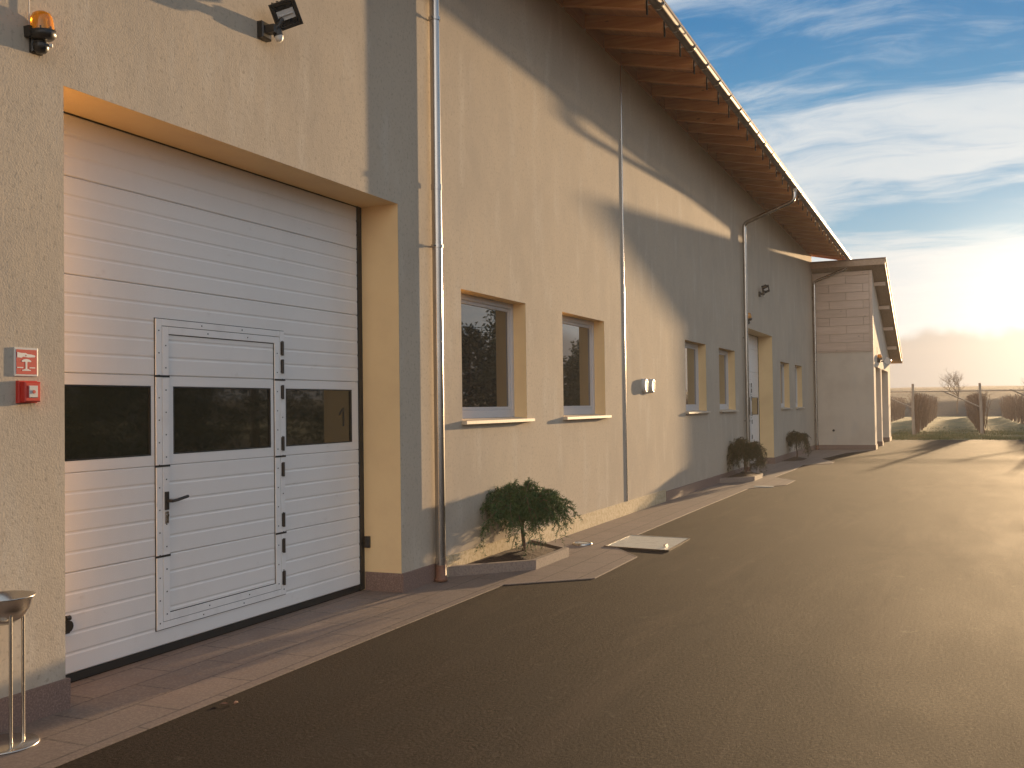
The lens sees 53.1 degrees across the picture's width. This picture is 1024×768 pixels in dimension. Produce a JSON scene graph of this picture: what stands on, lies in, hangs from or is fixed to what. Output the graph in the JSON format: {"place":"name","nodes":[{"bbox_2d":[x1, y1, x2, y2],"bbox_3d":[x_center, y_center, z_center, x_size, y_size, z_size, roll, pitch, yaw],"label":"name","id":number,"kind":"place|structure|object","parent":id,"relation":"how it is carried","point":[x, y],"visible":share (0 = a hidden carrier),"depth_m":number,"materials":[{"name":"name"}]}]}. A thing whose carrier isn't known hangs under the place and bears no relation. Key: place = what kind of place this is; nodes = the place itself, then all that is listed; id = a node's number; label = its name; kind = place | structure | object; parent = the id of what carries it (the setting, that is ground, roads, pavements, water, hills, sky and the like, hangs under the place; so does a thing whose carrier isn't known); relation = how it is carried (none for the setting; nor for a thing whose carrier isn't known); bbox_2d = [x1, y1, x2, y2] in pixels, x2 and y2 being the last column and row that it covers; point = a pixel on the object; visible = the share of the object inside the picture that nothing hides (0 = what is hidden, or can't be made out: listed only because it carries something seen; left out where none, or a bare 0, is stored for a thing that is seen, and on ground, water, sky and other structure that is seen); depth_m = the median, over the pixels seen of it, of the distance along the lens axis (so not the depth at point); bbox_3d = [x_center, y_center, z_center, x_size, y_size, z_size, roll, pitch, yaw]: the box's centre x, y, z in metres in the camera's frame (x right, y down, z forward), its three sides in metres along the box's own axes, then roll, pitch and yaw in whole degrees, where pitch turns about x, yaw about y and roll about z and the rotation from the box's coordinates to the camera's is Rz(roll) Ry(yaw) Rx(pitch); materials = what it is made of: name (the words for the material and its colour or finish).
{"place":"outdoors","nodes":[
{"label":"outdoors","id":0,"kind":"place"},
{"bbox_2d":[0,450,867,767],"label":"pavement","id":1,"kind":"structure","parent":0,"point":[114,706],"depth_m":6.90,"materials":[{"name":"grey concrete"}]},
{"bbox_2d":[0,590,39,754],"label":"standing ashtray","id":2,"kind":"object","parent":1,"relation":"on","point":[15,605],"visible":1,"depth_m":4.91,"materials":[{"name":"silver metal"}]},
{"bbox_2d":[448,539,568,576],"bbox_3d":[0.112,1.770,10.525,0.624,0.132,2.140,-1,-1,23],"label":"planter","id":3,"kind":"object","parent":1,"relation":"on","point":[515,559],"visible":0.92,"depth_m":10.11,"materials":[{"name":"concrete"}]},
{"bbox_2d":[476,477,582,556],"bbox_3d":[0.112,1.373,10.533,1.263,0.869,1.136,0,-1,-23],"label":"dwarf tree","id":4,"kind":"object","parent":3,"relation":"in","point":[513,505],"visible":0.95,"depth_m":10.33,"materials":[{"name":"green plant"}]},
{"bbox_2d":[572,541,591,545],"bbox_3d":[0.809,1.839,11.803,0.230,0.022,0.230,-1,-1,23],"label":"floor light","id":5,"kind":"object","parent":1,"relation":"on","point":[582,543],"visible":1,"depth_m":11.74,"materials":[{"name":"metal"}]},
{"bbox_2d":[720,471,762,482],"bbox_3d":[4.957,1.959,21.770,0.584,0.133,2.450,-1,-1,23],"label":"planter","id":6,"kind":"object","parent":1,"relation":"on","point":[747,476],"visible":0.91,"depth_m":21.15,"materials":[{"name":"concrete"}]},
{"bbox_2d":[727,437,767,477],"bbox_3d":[4.927,1.563,21.769,1.086,0.924,1.102,-1,-1,23],"label":"dwarf tree","id":7,"kind":"object","parent":6,"relation":"in","point":[739,449],"visible":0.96,"depth_m":21.56,"materials":[{"name":"green plant"}]},
{"bbox_2d":[784,457,806,460],"bbox_3d":[8.114,2.113,29.146,0.490,0.040,2.600,-1,-1,23],"label":"planter","id":8,"kind":"object","parent":1,"relation":"on","point":[794,459],"visible":0.98,"depth_m":28.66,"materials":[{"name":"concrete"}]},
{"bbox_2d":[786,430,811,457],"bbox_3d":[8.147,1.723,29.308,0.983,0.877,1.037,-1,-1,23],"label":"dwarf tree","id":9,"kind":"object","parent":8,"relation":"in","point":[793,437],"visible":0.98,"depth_m":29.10,"materials":[{"name":"green plant"}]},
{"bbox_2d":[55,440,1023,767],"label":"asphalt yard","id":10,"kind":"structure","parent":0,"point":[857,610],"depth_m":6.44,"materials":[{"name":"grey asphalt"}]},
{"bbox_2d":[604,535,690,551],"bbox_3d":[1.579,1.827,11.856,0.795,0.036,1.180,-1,-1,23],"label":"drain hatch","id":11,"kind":"object","parent":10,"relation":"on","point":[653,543],"visible":1,"depth_m":11.80,"materials":[{"name":"metal"}]},
{"bbox_2d":[504,450,870,584],"bbox_3d":[5.928,2.010,21.838,0.966,0.008,27.961,-1,-1,25],"label":"pavement edging","id":12,"kind":"object","parent":10,"relation":"on","point":[653,528],"visible":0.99,"depth_m":11.33,"materials":[{"name":"concrete"}]},
{"bbox_2d":[810,257,902,449],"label":"annex building","id":13,"kind":"structure","parent":10,"relation":"on","point":[856,329],"depth_m":34.85,"materials":[{"name":"concrete block"},{"name":"plaster"},{"name":"metal"}]},
{"bbox_2d":[877,354,881,362],"bbox_3d":[12.938,-1.028,36.042,0.187,0.556,0.190,-1,-1,23],"label":"beacon light","id":14,"kind":"object","parent":13,"relation":"attached to","point":[879,357],"visible":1,"depth_m":35.98,"materials":[{"name":"orange plastic"}]},
{"bbox_2d":[881,357,891,364],"bbox_3d":[13.791,-0.851,37.745,0.376,0.278,0.300,-1,-1,23],"label":"wall lamp","id":15,"kind":"object","parent":13,"relation":"attached to","point":[887,360],"visible":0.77,"depth_m":37.59,"materials":[{"name":"white metal"}]},
{"bbox_2d":[665,0,1023,387],"label":"sky","id":16,"kind":"structure","parent":0,"point":[901,122],"materials":[{"name":"blue"}]},
{"bbox_2d":[890,386,1023,416],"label":"hill","id":17,"kind":"structure","parent":0,"point":[947,404],"depth_m":129.90,"materials":[{"name":"green plant"}]},
{"bbox_2d":[939,369,967,413],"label":"bare tree","id":18,"kind":"object","parent":17,"relation":"on","point":[953,379],"visible":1,"depth_m":110.88,"materials":[{"name":"brown plant"}]},
{"bbox_2d":[891,416,1023,439],"bbox_3d":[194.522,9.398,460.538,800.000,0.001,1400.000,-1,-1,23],"label":"ground","id":19,"kind":"structure","parent":0,"point":[964,422],"depth_m":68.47,"materials":[{"name":"green plant"}]},
{"bbox_2d":[0,0,851,732],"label":"industrial building","id":20,"kind":"structure","parent":19,"relation":"on","point":[326,300],"depth_m":8.71,"materials":[{"name":"paint"}]},
{"bbox_2d":[13,347,37,376],"bbox_3d":[-2.531,-0.114,5.331,0.008,0.148,0.148,-1,-1,23],"label":"fire alarm sign","id":21,"kind":"object","parent":20,"relation":"attached to","point":[25,361],"visible":1,"depth_m":5.33,"materials":[{"name":"red plastic"}]},
{"bbox_2d":[16,381,39,402],"bbox_3d":[-2.504,0.041,5.316,0.063,0.116,0.118,-1,-1,23],"label":"fire alarm box","id":22,"kind":"object","parent":20,"relation":"attached to","point":[27,391],"visible":1,"depth_m":5.28,"materials":[{"name":"red plastic"}]},
{"bbox_2d":[23,0,56,55],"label":"beacon light","id":23,"kind":"object","parent":20,"relation":"attached to","point":[40,32],"visible":1,"depth_m":5.37,"materials":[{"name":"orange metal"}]},
{"bbox_2d":[64,111,364,681],"bbox_3d":[-2.038,0.088,7.386,0.123,3.386,3.660,-1,-1,23],"label":"garage door","id":24,"kind":"structure","parent":20,"relation":"in","point":[213,341],"depth_m":7.11,"materials":[{"name":"white metal"}]},
{"bbox_2d":[257,0,303,42],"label":"floodlight","id":25,"kind":"object","parent":20,"relation":"attached to","point":[285,14],"visible":1,"depth_m":7.20,"materials":[{"name":"black metal"}]},
{"bbox_2d":[461,293,534,424],"bbox_3d":[-0.220,-0.254,10.883,0.268,1.337,1.770,-1,-1,23],"label":"window","id":26,"kind":"structure","parent":20,"relation":"in","point":[487,339],"depth_m":11.02,"materials":[{"name":"glass"}]},
{"bbox_2d":[562,315,611,419],"bbox_3d":[0.903,-0.210,13.480,0.268,1.337,1.770,-1,-1,23],"label":"window","id":27,"kind":"structure","parent":20,"relation":"in","point":[578,334],"depth_m":13.69,"materials":[{"name":"glass"}]},
{"bbox_2d":[641,378,648,392],"bbox_3d":[2.066,0.025,15.888,0.060,0.224,0.224,-1,-1,23],"label":"wall vent","id":28,"kind":"object","parent":20,"relation":"attached to","point":[644,385],"depth_m":15.82,"materials":[{"name":"grey plastic"}]},
{"bbox_2d":[648,379,654,392],"bbox_3d":[2.225,0.031,16.255,0.060,0.224,0.224,-1,-1,23],"label":"wall vent","id":29,"kind":"object","parent":20,"relation":"attached to","point":[651,383],"depth_m":16.19,"materials":[{"name":"grey plastic"}]},
{"bbox_2d":[685,342,710,413],"bbox_3d":[3.398,-0.114,19.243,0.268,1.337,1.790,-1,-1,23],"label":"window","id":30,"kind":"structure","parent":20,"relation":"in","point":[691,350],"depth_m":19.60,"materials":[{"name":"glass"}]},
{"bbox_2d":[719,349,738,411],"bbox_3d":[4.535,-0.069,21.871,0.268,1.337,1.780,-1,-1,23],"label":"window","id":31,"kind":"structure","parent":20,"relation":"in","point":[723,355],"depth_m":22.30,"materials":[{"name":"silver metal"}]},
{"bbox_2d":[748,313,751,323],"bbox_3d":[5.489,-1.636,23.780,0.170,0.505,0.173,-1,-1,23],"label":"beacon light","id":32,"kind":"object","parent":20,"relation":"attached to","point":[749,317],"visible":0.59,"depth_m":23.71,"materials":[{"name":"orange plastic"}]},
{"bbox_2d":[748,334,759,465],"bbox_3d":[5.874,0.396,25.730,0.073,3.386,3.600,-1,-1,23],"label":"garage door","id":33,"kind":"structure","parent":20,"relation":"in","point":[752,340],"depth_m":26.80,"materials":[{"name":"metal"}]},
{"bbox_2d":[758,284,769,296],"bbox_3d":[6.284,-2.332,25.550,0.321,0.329,0.173,0,-1,-14],"label":"floodlight","id":34,"kind":"object","parent":20,"relation":"attached to","point":[765,288],"visible":1,"depth_m":25.51,"materials":[{"name":"black metal"}]},
{"bbox_2d":[780,363,791,408],"bbox_3d":[7.738,0.055,29.272,0.268,1.337,1.770,-1,-1,23],"label":"window","id":35,"kind":"structure","parent":20,"relation":"in","point":[781,364],"depth_m":29.89,"materials":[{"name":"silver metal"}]},
{"bbox_2d":[789,366,804,408],"bbox_3d":[8.836,0.097,31.809,0.268,1.337,1.640,-1,-1,23],"label":"window","id":36,"kind":"structure","parent":20,"relation":"in","point":[795,366],"depth_m":32.43,"materials":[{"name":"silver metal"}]},
{"bbox_2d":[890,396,910,421],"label":"vine row","id":37,"kind":"object","parent":19,"relation":"on","point":[897,410],"visible":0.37,"depth_m":90.78,"materials":[{"name":"brown plant"}]},
{"bbox_2d":[890,384,914,434],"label":"vineyard post","id":38,"kind":"object","parent":19,"relation":"on","point":[912,410],"visible":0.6,"depth_m":48.77,"materials":[{"name":"grey wood"}]},
{"bbox_2d":[899,392,939,434],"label":"vine row","id":39,"kind":"object","parent":19,"relation":"on","point":[925,410],"visible":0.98,"depth_m":57.53,"materials":[{"name":"brown plant"}]},
{"bbox_2d":[914,383,983,433],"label":"wire fence","id":40,"kind":"object","parent":19,"relation":"on","point":[981,411],"visible":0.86,"depth_m":48.91,"materials":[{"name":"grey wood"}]},
{"bbox_2d":[963,389,993,432],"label":"vine row","id":41,"kind":"object","parent":19,"relation":"on","point":[973,412],"visible":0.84,"depth_m":53.49,"materials":[{"name":"brown plant"}]},
{"bbox_2d":[981,389,1023,395],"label":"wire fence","id":42,"kind":"object","parent":19,"relation":"on","point":[1006,390],"visible":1,"depth_m":48.48,"materials":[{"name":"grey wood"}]},
{"bbox_2d":[999,393,1023,423],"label":"vine row","id":43,"kind":"object","parent":19,"relation":"on","point":[1011,409],"visible":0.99,"depth_m":78.88,"materials":[{"name":"brown plant"}]}
]}

